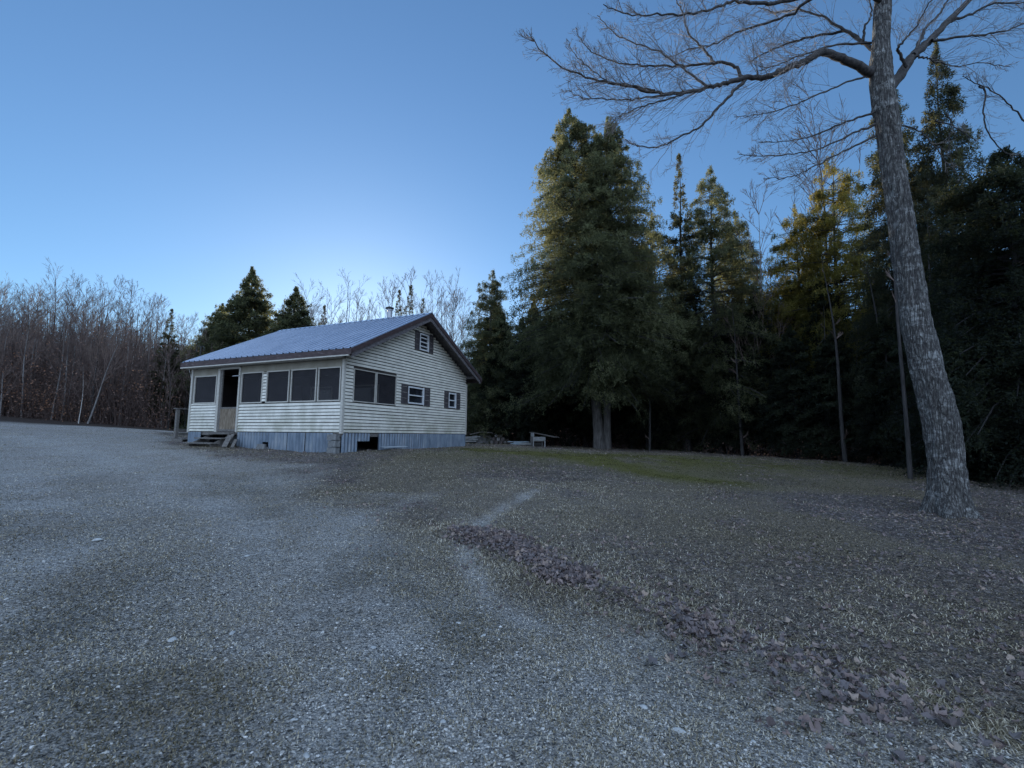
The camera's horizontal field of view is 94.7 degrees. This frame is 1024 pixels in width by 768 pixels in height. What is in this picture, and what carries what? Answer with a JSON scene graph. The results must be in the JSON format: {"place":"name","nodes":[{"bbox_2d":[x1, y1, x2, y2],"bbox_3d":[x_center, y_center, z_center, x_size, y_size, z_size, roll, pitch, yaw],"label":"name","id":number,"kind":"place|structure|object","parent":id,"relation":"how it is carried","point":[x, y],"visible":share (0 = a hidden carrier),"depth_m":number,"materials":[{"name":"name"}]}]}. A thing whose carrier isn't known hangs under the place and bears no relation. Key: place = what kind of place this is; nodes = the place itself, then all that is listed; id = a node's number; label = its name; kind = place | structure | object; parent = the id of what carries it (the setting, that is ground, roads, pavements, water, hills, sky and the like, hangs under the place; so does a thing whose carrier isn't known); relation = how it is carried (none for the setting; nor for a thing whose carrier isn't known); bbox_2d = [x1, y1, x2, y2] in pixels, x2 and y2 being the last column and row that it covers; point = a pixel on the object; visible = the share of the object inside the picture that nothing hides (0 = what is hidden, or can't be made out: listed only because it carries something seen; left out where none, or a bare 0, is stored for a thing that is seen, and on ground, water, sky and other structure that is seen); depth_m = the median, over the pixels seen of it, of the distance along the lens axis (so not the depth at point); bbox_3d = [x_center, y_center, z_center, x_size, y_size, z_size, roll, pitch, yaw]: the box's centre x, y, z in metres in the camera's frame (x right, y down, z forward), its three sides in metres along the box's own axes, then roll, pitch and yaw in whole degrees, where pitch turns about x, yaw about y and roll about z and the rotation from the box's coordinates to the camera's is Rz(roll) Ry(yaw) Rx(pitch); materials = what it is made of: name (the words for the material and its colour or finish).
{"place":"outdoors","nodes":[
{"label":"outdoors","id":0,"kind":"place"},
{"bbox_2d":[0,422,1023,767],"bbox_3d":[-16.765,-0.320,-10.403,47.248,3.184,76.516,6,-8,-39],"label":"driveway","id":1,"kind":"structure","parent":0,"point":[86,438],"depth_m":3.04,"materials":[{"name":"gravel"}]},
{"bbox_2d":[437,520,1023,767],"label":"leaf drift","id":2,"kind":"object","parent":1,"relation":"on","point":[532,552],"visible":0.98,"depth_m":3.05,"materials":[{"name":"plant"}]},
{"bbox_2d":[0,414,1023,755],"bbox_3d":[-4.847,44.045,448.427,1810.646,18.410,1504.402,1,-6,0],"label":"ground","id":3,"kind":"structure","parent":0,"point":[772,582],"depth_m":6.12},
{"bbox_2d":[0,314,29,415],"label":"bare tree","id":4,"kind":"object","parent":3,"relation":"on","point":[3,358],"visible":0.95,"depth_m":34.10,"materials":[{"name":"brown plant"}]},
{"bbox_2d":[0,301,36,401],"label":"bare tree","id":5,"kind":"object","parent":3,"relation":"on","point":[9,314],"visible":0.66,"depth_m":36.24,"materials":[{"name":"brown plant"}]},
{"bbox_2d":[0,285,39,371],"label":"bare tree","id":6,"kind":"object","parent":3,"relation":"on","point":[10,300],"visible":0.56,"depth_m":41.59,"materials":[{"name":"brown plant"}]},
{"bbox_2d":[0,310,51,417],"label":"bare tree","id":7,"kind":"object","parent":3,"relation":"on","point":[24,357],"visible":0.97,"depth_m":34.85,"materials":[{"name":"brown plant"}]},
{"bbox_2d":[7,283,51,376],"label":"bare tree","id":8,"kind":"object","parent":3,"relation":"on","point":[28,316],"visible":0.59,"depth_m":38.39,"materials":[{"name":"brown plant"}]},
{"bbox_2d":[7,320,55,416],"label":"bare tree","id":9,"kind":"object","parent":3,"relation":"on","point":[33,349],"visible":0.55,"depth_m":36.54,"materials":[{"name":"brown plant"}]},
{"bbox_2d":[13,309,59,410],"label":"bare tree","id":10,"kind":"object","parent":3,"relation":"on","point":[38,319],"visible":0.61,"depth_m":37.99,"materials":[{"name":"brown plant"}]},
{"bbox_2d":[16,282,66,365],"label":"bare tree","id":11,"kind":"object","parent":3,"relation":"on","point":[50,318],"visible":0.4,"depth_m":42.71,"materials":[{"name":"brown plant"}]},
{"bbox_2d":[12,257,78,359],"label":"bare tree","id":12,"kind":"object","parent":3,"relation":"on","point":[55,300],"visible":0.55,"depth_m":43.14,"materials":[{"name":"brown plant"}]},
{"bbox_2d":[30,311,68,402],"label":"bare tree","id":13,"kind":"object","parent":3,"relation":"on","point":[52,333],"visible":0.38,"depth_m":38.33,"materials":[{"name":"brown plant"}]},
{"bbox_2d":[32,314,86,419],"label":"bare tree","id":14,"kind":"object","parent":3,"relation":"on","point":[49,344],"visible":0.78,"depth_m":35.17,"materials":[{"name":"brown plant"}]},
{"bbox_2d":[28,287,92,396],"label":"bare tree","id":15,"kind":"object","parent":3,"relation":"on","point":[62,326],"visible":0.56,"depth_m":39.36,"materials":[{"name":"brown plant"}]},
{"bbox_2d":[38,284,89,368],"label":"bare tree","id":16,"kind":"object","parent":3,"relation":"on","point":[66,296],"visible":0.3,"depth_m":42.36,"materials":[{"name":"brown plant"}]},
{"bbox_2d":[45,314,90,418],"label":"bare tree","id":17,"kind":"object","parent":3,"relation":"on","point":[86,336],"visible":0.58,"depth_m":36.51,"materials":[{"name":"brown plant"}]},
{"bbox_2d":[50,314,88,418],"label":"bare tree","id":18,"kind":"object","parent":3,"relation":"on","point":[66,369],"visible":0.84,"depth_m":35.26,"materials":[{"name":"brown plant"}]},
{"bbox_2d":[45,293,93,413],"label":"bare tree","id":19,"kind":"object","parent":3,"relation":"on","point":[68,329],"visible":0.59,"depth_m":38.94,"materials":[{"name":"brown plant"}]},
{"bbox_2d":[54,302,107,417],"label":"bare tree","id":20,"kind":"object","parent":3,"relation":"on","point":[82,337],"visible":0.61,"depth_m":37.60,"materials":[{"name":"brown plant"}]},
{"bbox_2d":[60,280,106,386],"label":"bare tree","id":21,"kind":"object","parent":3,"relation":"on","point":[82,311],"visible":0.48,"depth_m":42.07,"materials":[{"name":"brown plant"}]},
{"bbox_2d":[63,290,116,381],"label":"bare tree","id":22,"kind":"object","parent":3,"relation":"on","point":[98,304],"visible":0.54,"depth_m":41.73,"materials":[{"name":"brown plant"}]},
{"bbox_2d":[69,306,124,420],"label":"bare tree","id":23,"kind":"object","parent":3,"relation":"on","point":[104,335],"visible":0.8,"depth_m":34.60,"materials":[{"name":"brown plant"}]},
{"bbox_2d":[81,317,115,416],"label":"bare tree","id":24,"kind":"object","parent":3,"relation":"on","point":[98,348],"visible":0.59,"depth_m":35.90,"materials":[{"name":"brown plant"}]},
{"bbox_2d":[80,313,117,394],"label":"bare tree","id":25,"kind":"object","parent":3,"relation":"on","point":[99,346],"visible":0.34,"depth_m":38.72,"materials":[{"name":"brown plant"}]},
{"bbox_2d":[0,301,200,375],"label":"distant wood","id":26,"kind":"object","parent":3,"relation":"on","point":[84,332],"depth_m":48.74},
{"bbox_2d":[79,283,121,368],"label":"bare tree","id":27,"kind":"object","parent":3,"relation":"on","point":[102,318],"visible":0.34,"depth_m":42.44,"materials":[{"name":"brown plant"}]},
{"bbox_2d":[78,275,123,359],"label":"bare tree","id":28,"kind":"object","parent":3,"relation":"on","point":[112,294],"visible":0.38,"depth_m":48.57,"materials":[{"name":"brown plant"}]},
{"bbox_2d":[85,326,137,423],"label":"bare tree","id":29,"kind":"object","parent":3,"relation":"on","point":[103,380],"visible":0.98,"depth_m":33.71,"materials":[{"name":"brown plant"}]},
{"bbox_2d":[86,275,136,369],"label":"bare tree","id":30,"kind":"object","parent":3,"relation":"on","point":[120,319],"visible":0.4,"depth_m":43.35,"materials":[{"name":"brown plant"}]},
{"bbox_2d":[97,306,131,399],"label":"bare tree","id":31,"kind":"object","parent":3,"relation":"on","point":[113,341],"visible":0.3,"depth_m":37.96,"materials":[{"name":"brown plant"}]},
{"bbox_2d":[99,320,131,423],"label":"bare tree","id":32,"kind":"object","parent":3,"relation":"on","point":[115,362],"visible":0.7,"depth_m":35.05,"materials":[{"name":"brown plant"}]},
{"bbox_2d":[111,319,146,425],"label":"bare tree","id":33,"kind":"object","parent":3,"relation":"on","point":[125,376],"visible":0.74,"depth_m":34.81,"materials":[{"name":"brown plant"}]},
{"bbox_2d":[108,287,157,374],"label":"bare tree","id":34,"kind":"object","parent":3,"relation":"on","point":[121,301],"visible":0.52,"depth_m":41.45,"materials":[{"name":"brown plant"}]},
{"bbox_2d":[121,338,156,418],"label":"bare tree","id":35,"kind":"object","parent":3,"relation":"on","point":[147,357],"visible":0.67,"depth_m":35.34,"materials":[{"name":"brown plant"}]},
{"bbox_2d":[115,295,163,363],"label":"birch tree","id":36,"kind":"object","parent":3,"relation":"on","point":[144,301],"visible":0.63,"depth_m":43.11,"materials":[{"name":"brown plant"}]},
{"bbox_2d":[117,308,162,385],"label":"bare tree","id":37,"kind":"object","parent":3,"relation":"on","point":[142,332],"visible":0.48,"depth_m":43.27,"materials":[{"name":"brown plant"}]},
{"bbox_2d":[125,318,158,404],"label":"bare tree","id":38,"kind":"object","parent":3,"relation":"on","point":[143,346],"visible":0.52,"depth_m":38.40,"materials":[{"name":"brown plant"}]},
{"bbox_2d":[126,318,162,426],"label":"bare tree","id":39,"kind":"object","parent":3,"relation":"on","point":[146,359],"visible":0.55,"depth_m":35.95,"materials":[{"name":"brown plant"}]},
{"bbox_2d":[138,293,170,371],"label":"bare tree","id":40,"kind":"object","parent":3,"relation":"on","point":[156,317],"visible":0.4,"depth_m":43.09,"materials":[{"name":"brown plant"}]},
{"bbox_2d":[143,309,182,427],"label":"spruce tree","id":41,"kind":"object","parent":3,"relation":"on","point":[173,356],"visible":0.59,"depth_m":36.02,"materials":[{"name":"green plant"}]},
{"bbox_2d":[147,306,179,366],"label":"bare tree","id":42,"kind":"object","parent":3,"relation":"on","point":[159,327],"visible":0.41,"depth_m":41.97,"materials":[{"name":"brown plant"}]},
{"bbox_2d":[156,339,181,428],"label":"bare tree","id":43,"kind":"object","parent":3,"relation":"on","point":[170,388],"visible":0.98,"depth_m":34.55,"materials":[{"name":"brown plant"}]},
{"bbox_2d":[171,408,188,441],"bbox_3d":[-12.668,1.842,19.238,0.860,1.642,2.500,-2,-7,24],"label":"side stoop","id":44,"kind":"object","parent":3,"relation":"on","point":[176,427],"visible":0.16,"depth_m":18.66,"materials":[{"name":"grey wood"}]},
{"bbox_2d":[171,338,197,424],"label":"bare tree","id":45,"kind":"object","parent":3,"relation":"on","point":[186,412],"visible":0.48,"depth_m":35.96,"materials":[{"name":"brown plant"}]},
{"bbox_2d":[149,303,240,427],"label":"tree","id":46,"kind":"object","parent":3,"relation":"on","point":[210,324],"visible":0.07,"depth_m":39.19,"materials":[{"name":"green plant"}]},
{"bbox_2d":[183,433,236,446],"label":"porch steps","id":47,"kind":"structure","parent":3,"relation":"on","point":[204,440],"depth_m":16.96,"materials":[{"name":"grey wood"}]},
{"bbox_2d":[168,266,276,429],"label":"hemlock tree","id":48,"kind":"object","parent":3,"relation":"on","point":[246,314],"visible":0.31,"depth_m":38.40,"materials":[{"name":"green plant"}]},
{"bbox_2d":[0,313,469,433],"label":"undergrowth","id":49,"kind":"object","parent":3,"relation":"on","point":[103,411],"visible":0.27,"depth_m":34.73,"materials":[{"name":"brown plant"}]},
{"bbox_2d":[238,286,321,432],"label":"hemlock tree","id":50,"kind":"object","parent":3,"relation":"on","point":[291,315],"visible":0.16,"depth_m":38.03,"materials":[{"name":"green plant"}]},
{"bbox_2d":[290,273,325,325],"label":"bare tree","id":51,"kind":"object","parent":3,"relation":"on","point":[312,299],"visible":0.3,"depth_m":46.65,"materials":[{"name":"brown plant"}]},
{"bbox_2d":[180,306,481,452],"bbox_3d":[-7.300,-0.093,20.680,8.863,6.706,8.843,-2,-7,24],"label":"cabin","id":52,"kind":"object","parent":3,"relation":"on","point":[399,379],"visible":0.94,"depth_m":17.46,"materials":[{"name":"plastic"}]},
{"bbox_2d":[217,370,239,430],"bbox_3d":[-10.562,0.601,17.575,1.070,2.320,0.106,-2,-7,24],"label":"screen door","id":53,"kind":"structure","parent":52,"relation":"in","point":[226,415],"depth_m":17.57,"materials":[{"name":"brown wood"}]},
{"bbox_2d":[401,384,429,405],"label":"window","id":54,"kind":"structure","parent":52,"relation":"in","point":[414,395],"depth_m":18.92,"materials":[{"name":"white glass"}]},
{"bbox_2d":[414,330,433,353],"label":"window","id":55,"kind":"structure","parent":52,"relation":"in","point":[426,342],"depth_m":19.61,"materials":[{"name":"white glass"}]},
{"bbox_2d":[444,391,460,408],"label":"window","id":56,"kind":"structure","parent":52,"relation":"in","point":[450,399],"depth_m":21.45,"materials":[{"name":"white glass"}]},
{"bbox_2d":[318,282,347,324],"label":"bare tree","id":57,"kind":"object","parent":3,"relation":"on","point":[335,304],"visible":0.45,"depth_m":50.62,"materials":[{"name":"grey plant"}]},
{"bbox_2d":[324,268,373,324],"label":"bare tree","id":58,"kind":"object","parent":3,"relation":"on","point":[361,292],"visible":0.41,"depth_m":48.04,"materials":[{"name":"grey plant"}]},
{"bbox_2d":[374,273,409,318],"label":"bare tree","id":59,"kind":"object","parent":3,"relation":"on","point":[394,288],"visible":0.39,"depth_m":57.33,"materials":[{"name":"grey plant"}]},
{"bbox_2d":[393,269,421,316],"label":"bare tree","id":60,"kind":"object","parent":3,"relation":"on","point":[411,278],"visible":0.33,"depth_m":50.79,"materials":[{"name":"grey plant"}]},
{"bbox_2d":[416,270,443,325],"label":"bare tree","id":61,"kind":"object","parent":3,"relation":"on","point":[430,296],"visible":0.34,"depth_m":49.51,"materials":[{"name":"grey plant"}]},
{"bbox_2d":[420,287,463,343],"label":"bare tree","id":62,"kind":"object","parent":3,"relation":"on","point":[443,294],"visible":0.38,"depth_m":51.22,"materials":[{"name":"grey plant"}]},
{"bbox_2d":[438,269,473,349],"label":"bare tree","id":63,"kind":"object","parent":3,"relation":"on","point":[453,308],"visible":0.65,"depth_m":46.59,"materials":[{"name":"grey plant"}]},
{"bbox_2d":[447,288,475,358],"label":"bare tree","id":64,"kind":"object","parent":3,"relation":"on","point":[464,323],"visible":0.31,"depth_m":51.36,"materials":[{"name":"grey plant"}]},
{"bbox_2d":[465,432,498,443],"bbox_3d":[-1.905,3.348,29.223,2.455,0.790,1.370,1,-6,0],"label":"junk pile","id":65,"kind":"object","parent":3,"relation":"on","point":[477,439],"visible":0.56,"depth_m":28.77,"materials":[{"name":"grey wood"}]},
{"bbox_2d":[458,270,528,443],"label":"hemlock tree","id":66,"kind":"object","parent":3,"relation":"on","point":[493,305],"visible":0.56,"depth_m":30.34,"materials":[{"name":"green plant"}]},
{"bbox_2d":[468,313,529,437],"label":"evergreen tree","id":67,"kind":"object","parent":3,"relation":"on","point":[490,381],"visible":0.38,"depth_m":29.64,"materials":[{"name":"green plant"}]},
{"bbox_2d":[4,444,1016,611],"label":"moss grass","id":68,"kind":"structure","parent":3,"relation":"on","point":[586,455],"depth_m":14.87,"materials":[{"name":"plant"}]},
{"bbox_2d":[0,426,1023,767],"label":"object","id":69,"kind":"structure","parent":3,"relation":"on","point":[978,724],"depth_m":3.34,"materials":[{"name":"gravel"}]},
{"bbox_2d":[496,326,547,440],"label":"evergreen tree","id":70,"kind":"object","parent":3,"relation":"on","point":[520,427],"visible":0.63,"depth_m":28.55,"materials":[{"name":"green plant"}]},
{"bbox_2d":[529,432,558,446],"bbox_3d":[1.865,3.223,26.976,1.580,0.925,1.060,1,-6,-9],"label":"wooden hutch","id":71,"kind":"object","parent":3,"relation":"on","point":[534,441],"visible":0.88,"depth_m":26.58,"materials":[{"name":"grey wood"}]},
{"bbox_2d":[524,317,583,446],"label":"evergreen tree","id":72,"kind":"object","parent":3,"relation":"on","point":[550,416],"visible":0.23,"depth_m":29.30,"materials":[{"name":"green plant"}]},
{"bbox_2d":[557,355,613,446],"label":"evergreen tree","id":73,"kind":"object","parent":3,"relation":"on","point":[583,420],"visible":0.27,"depth_m":29.10,"materials":[{"name":"green plant"}]},
{"bbox_2d":[491,106,697,448],"bbox_3d":[4.907,-6.551,28.014,12.261,21.313,11.879,1,-6,0],"label":"hemlock tree","id":74,"kind":"object","parent":3,"relation":"on","point":[598,274],"visible":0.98,"depth_m":26.06,"materials":[{"name":"green plant"}]},
{"bbox_2d":[166,433,1023,750],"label":"fallen leaves","id":75,"kind":"object","parent":3,"relation":"on","point":[960,611],"visible":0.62,"depth_m":5.45,"materials":[{"name":"plant"}]},
{"bbox_2d":[581,351,630,443],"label":"evergreen tree","id":76,"kind":"object","parent":3,"relation":"on","point":[616,417],"visible":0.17,"depth_m":29.03,"materials":[{"name":"green plant"}]},
{"bbox_2d":[617,316,680,449],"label":"evergreen tree","id":77,"kind":"object","parent":3,"relation":"on","point":[655,425],"visible":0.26,"depth_m":28.20,"materials":[{"name":"green plant"}]},
{"bbox_2d":[603,217,713,452],"bbox_3d":[9.184,-3.070,31.462,9.270,17.392,9.006,6,-8,-40],"label":"hemlock tree","id":78,"kind":"object","parent":3,"relation":"on","point":[664,243],"visible":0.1,"depth_m":28.87,"materials":[{"name":"green plant"}]},
{"bbox_2d":[639,351,694,447],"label":"evergreen tree","id":79,"kind":"object","parent":3,"relation":"on","point":[667,440],"visible":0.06,"depth_m":29.21,"materials":[{"name":"green plant"}]},
{"bbox_2d":[660,153,716,450],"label":"spruce tree","id":80,"kind":"object","parent":3,"relation":"on","point":[677,222],"visible":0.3,"depth_m":29.32,"materials":[{"name":"green plant"}]},
{"bbox_2d":[652,164,780,453],"bbox_3d":[12.166,-4.672,28.671,8.495,18.332,8.413,1,-6,0],"label":"hemlock tree","id":81,"kind":"object","parent":3,"relation":"on","point":[718,228],"visible":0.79,"depth_m":27.46,"materials":[{"name":"green plant"}]},
{"bbox_2d":[684,321,763,454],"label":"evergreen tree","id":82,"kind":"object","parent":3,"relation":"on","point":[722,436],"visible":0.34,"depth_m":27.38,"materials":[{"name":"green plant"}]},
{"bbox_2d":[730,301,747,455],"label":"bare tree","id":83,"kind":"object","parent":3,"relation":"on","point":[741,438],"visible":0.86,"depth_m":25.88,"materials":[{"name":"brown plant"}]},
{"bbox_2d":[465,425,1023,480],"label":"woodland brush","id":84,"kind":"object","parent":3,"relation":"on","point":[802,457],"visible":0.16,"depth_m":26.32,"materials":[{"name":"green plant"}]},
{"bbox_2d":[703,210,789,452],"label":"hemlock tree","id":85,"kind":"object","parent":3,"relation":"on","point":[749,258],"visible":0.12,"depth_m":30.42,"materials":[{"name":"green plant"}]},
{"bbox_2d":[715,296,793,454],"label":"evergreen tree","id":86,"kind":"object","parent":3,"relation":"on","point":[753,411],"visible":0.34,"depth_m":26.44,"materials":[{"name":"green plant"}]},
{"bbox_2d":[713,178,798,454],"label":"bare tree","id":87,"kind":"object","parent":3,"relation":"on","point":[772,223],"visible":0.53,"depth_m":28.23,"materials":[{"name":"grey plant"}]},
{"bbox_2d":[514,0,1023,518],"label":"maple tree","id":88,"kind":"object","parent":3,"relation":"on","point":[948,492],"visible":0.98,"depth_m":8.67,"materials":[{"name":"grey plant"}]},
{"bbox_2d":[742,204,864,456],"bbox_3d":[16.939,-3.106,27.510,7.754,15.406,7.278,4,-7,-30],"label":"cedar tree","id":89,"kind":"object","parent":3,"relation":"on","point":[781,248],"visible":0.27,"depth_m":27.16,"materials":[{"name":"green plant"}]},
{"bbox_2d":[750,77,889,454],"bbox_3d":[19.877,-7.142,29.440,6.798,24.394,7.742,7,-9,-45],"label":"bare tree","id":90,"kind":"object","parent":3,"relation":"on","point":[817,144],"visible":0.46,"depth_m":29.65,"materials":[{"name":"brown plant"}]},
{"bbox_2d":[789,270,859,459],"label":"evergreen tree","id":91,"kind":"object","parent":3,"relation":"on","point":[822,304],"visible":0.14,"depth_m":25.06,"materials":[{"name":"green plant"}]},
{"bbox_2d":[767,153,892,457],"bbox_3d":[17.803,-4.281,25.630,6.944,17.454,7.398,2,-6,-15],"label":"cedar tree","id":92,"kind":"object","parent":3,"relation":"on","point":[850,266],"visible":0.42,"depth_m":25.44,"materials":[{"name":"green plant"}]},
{"bbox_2d":[822,263,848,461],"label":"bare tree","id":93,"kind":"object","parent":3,"relation":"on","point":[843,435],"visible":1,"depth_m":21.27,"materials":[{"name":"brown plant"}]},
{"bbox_2d":[793,330,880,463],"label":"evergreen tree","id":94,"kind":"object","parent":3,"relation":"on","point":[818,391],"visible":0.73,"depth_m":22.14,"materials":[{"name":"green plant"}]},
{"bbox_2d":[844,314,921,465],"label":"evergreen tree","id":95,"kind":"object","parent":3,"relation":"on","point":[871,406],"visible":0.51,"depth_m":19.12,"materials":[{"name":"green plant"}]},
{"bbox_2d":[840,89,952,466],"bbox_3d":[17.017,-5.516,20.672,5.251,18.876,4.784,1,-6,0],"label":"spruce tree","id":96,"kind":"object","parent":3,"relation":"on","point":[880,256],"visible":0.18,"depth_m":20.87,"materials":[{"name":"green plant"}]},
{"bbox_2d":[885,250,912,478],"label":"bare tree","id":97,"kind":"object","parent":3,"relation":"on","point":[907,440],"visible":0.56,"depth_m":13.48,"materials":[{"name":"brown plant"}]},
{"bbox_2d":[876,288,952,467],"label":"evergreen tree","id":98,"kind":"object","parent":3,"relation":"on","point":[892,403],"visible":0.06,"depth_m":18.08,"materials":[{"name":"green plant"}]},
{"bbox_2d":[868,144,1023,490],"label":"hemlock tree","id":99,"kind":"object","parent":3,"relation":"on","point":[960,341],"visible":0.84,"depth_m":13.42,"materials":[{"name":"green plant"}]},
{"bbox_2d":[892,38,1009,405],"bbox_3d":[17.612,-5.350,18.693,4.939,18.211,4.500,-5,-8,42],"label":"spruce tree","id":100,"kind":"object","parent":3,"relation":"on","point":[928,176],"visible":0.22,"depth_m":18.96,"materials":[{"name":"green plant"}]},
{"bbox_2d":[0,0,1023,352],"label":"sky","id":101,"kind":"structure","parent":0,"point":[176,149],"materials":[{"name":"blue"}]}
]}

